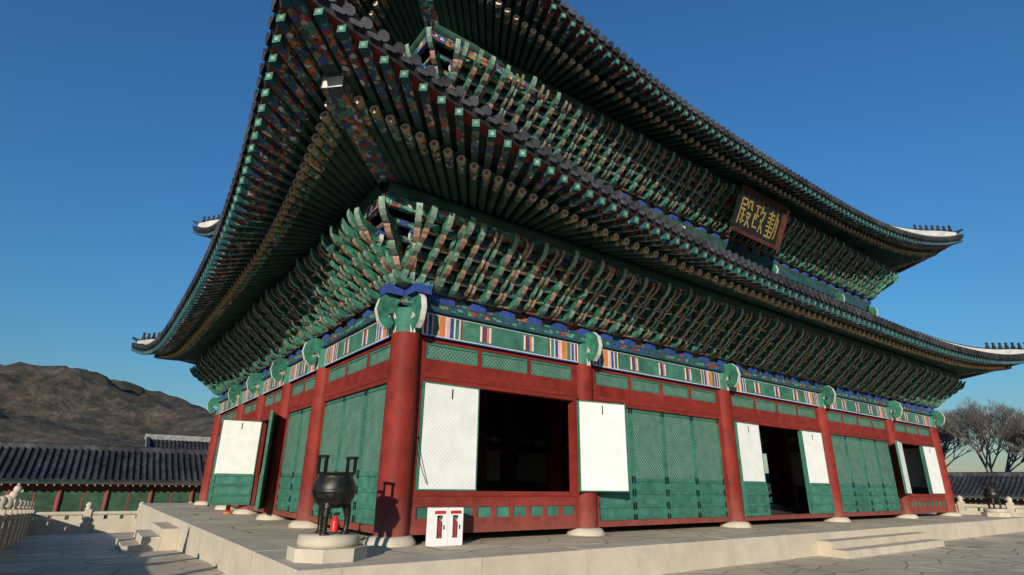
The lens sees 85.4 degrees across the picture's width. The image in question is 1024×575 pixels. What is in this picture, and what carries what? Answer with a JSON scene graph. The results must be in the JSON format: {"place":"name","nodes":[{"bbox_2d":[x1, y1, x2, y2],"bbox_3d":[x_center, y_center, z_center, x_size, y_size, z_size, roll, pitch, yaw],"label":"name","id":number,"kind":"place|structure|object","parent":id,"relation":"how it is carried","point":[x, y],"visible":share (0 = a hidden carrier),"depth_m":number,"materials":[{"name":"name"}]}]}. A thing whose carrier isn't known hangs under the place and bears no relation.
{"place":"outdoors","nodes":[
{"label":"outdoors","id":0,"kind":"place"},
{"bbox_2d":[0,362,216,482],"bbox_3d":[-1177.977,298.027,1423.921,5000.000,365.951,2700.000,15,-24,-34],"label":"mountain ridge","id":1,"kind":"structure","parent":0,"point":[55,404],"depth_m":1049.18,"materials":[{"name":"brown soil"}]},
{"bbox_2d":[110,434,210,483],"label":"hall roof","id":2,"kind":"structure","parent":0,"point":[174,441],"depth_m":59.93,"materials":[{"name":"tile"}]},
{"bbox_2d":[0,531,1023,574],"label":"paved ground","id":3,"kind":"structure","parent":0,"point":[101,554],"depth_m":13.80,"materials":[{"name":"grey stone"}]},
{"bbox_2d":[0,483,1023,550],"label":"terrace balustrade","id":4,"kind":"object","parent":3,"relation":"on","point":[17,522],"visible":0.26,"depth_m":27.68,"materials":[{"name":"stone"}]},
{"bbox_2d":[115,503,1023,574],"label":"stone terrace","id":5,"kind":"structure","parent":3,"relation":"on","point":[238,544],"depth_m":13.24,"materials":[{"name":"beige stone"}]},
{"bbox_2d":[222,505,231,513],"bbox_3d":[-10.374,7.974,20.309,0.340,0.560,0.331,15,-24,-34],"label":"fire extinguisher","id":6,"kind":"object","parent":5,"relation":"on","point":[227,510],"visible":0.61,"depth_m":20.20,"materials":[{"name":"red metal"}]},
{"bbox_2d":[286,455,367,563],"bbox_3d":[-2.955,3.596,9.138,1.165,1.575,1.165,15,-24,-34],"label":"bronze censer","id":7,"kind":"object","parent":5,"relation":"on","point":[329,491],"visible":1,"depth_m":8.88,"materials":[{"name":"metal"}]},
{"bbox_2d":[330,512,340,531],"bbox_3d":[-3.505,4.751,10.941,0.340,0.585,0.331,15,-24,-34],"label":"fire extinguisher","id":8,"kind":"object","parent":5,"relation":"on","point":[334,525],"visible":0.48,"depth_m":10.92,"materials":[{"name":"red metal"}]},
{"bbox_2d":[425,507,463,546],"bbox_3d":[-1.343,4.792,11.133,0.710,0.700,0.232,15,-24,-34],"label":"fire extinguisher cabinet","id":9,"kind":"object","parent":5,"relation":"on","point":[444,526],"visible":1,"depth_m":11.05,"materials":[{"name":"white metal"}]},
{"bbox_2d":[981,483,1012,516],"bbox_3d":[24.119,10.638,27.822,1.165,1.575,1.165,15,-24,-34],"label":"bronze censer","id":10,"kind":"object","parent":5,"relation":"on","point":[992,494],"visible":1,"depth_m":27.61,"materials":[{"name":"metal"}]},
{"bbox_2d":[0,0,1023,472],"label":"sky","id":11,"kind":"structure","parent":0,"point":[123,123],"materials":[{"name":"blue"}]},
{"bbox_2d":[194,186,961,547],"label":"hall walls","id":12,"kind":"structure","parent":0,"point":[390,392],"depth_m":16.19,"materials":[{"name":"wood"}]},
{"bbox_2d":[190,181,965,428],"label":"lower roof brackets","id":13,"kind":"object","parent":12,"relation":"on","point":[363,255],"visible":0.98,"depth_m":15.42,"materials":[{"name":"green wood"}]},
{"bbox_2d":[131,0,1023,379],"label":"hall roof","id":14,"kind":"structure","parent":13,"relation":"on","point":[347,112],"depth_m":11.69,"materials":[{"name":"green wood"}]},
{"bbox_2d":[632,201,877,315],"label":"upper storey wall","id":15,"kind":"structure","parent":14,"relation":"on","point":[813,284],"depth_m":26.52,"materials":[{"name":"green wood"}]},
{"bbox_2d":[403,22,898,304],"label":"upper roof brackets","id":16,"kind":"object","parent":15,"relation":"on","point":[642,169],"visible":0.5,"depth_m":19.87,"materials":[{"name":"green wood"}]},
{"bbox_2d":[193,0,963,274],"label":"hall roof","id":17,"kind":"structure","parent":16,"relation":"on","point":[559,45],"depth_m":17.96,"materials":[{"name":"green wood"}]},
{"bbox_2d":[722,184,789,250],"bbox_3d":[9.798,-2.627,23.289,3.500,1.701,2.220,15,-24,-34],"label":"name plaque","id":18,"kind":"object","parent":17,"relation":"attached to","point":[760,218],"visible":0.97,"depth_m":22.81,"materials":[{"name":"black paint"}]},
{"bbox_2d":[956,496,1021,497],"bbox_3d":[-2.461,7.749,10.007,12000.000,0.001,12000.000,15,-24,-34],"label":"courtyard ground","id":19,"kind":"structure","parent":0,"point":[1002,497],"depth_m":423.26,"materials":[{"name":"beige stone"}]},
{"bbox_2d":[0,441,207,519],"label":"corridor","id":20,"kind":"object","parent":19,"relation":"on","point":[75,470],"visible":0.11,"depth_m":40.35,"materials":[{"name":"grey tile"}]},
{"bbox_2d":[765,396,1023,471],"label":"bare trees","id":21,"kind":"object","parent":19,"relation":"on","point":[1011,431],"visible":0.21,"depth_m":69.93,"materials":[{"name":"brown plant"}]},
{"bbox_2d":[765,472,1023,510],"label":"corridor","id":22,"kind":"object","parent":19,"relation":"on","point":[1010,484],"visible":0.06,"depth_m":54.81,"materials":[{"name":"grey tile"}]}
]}

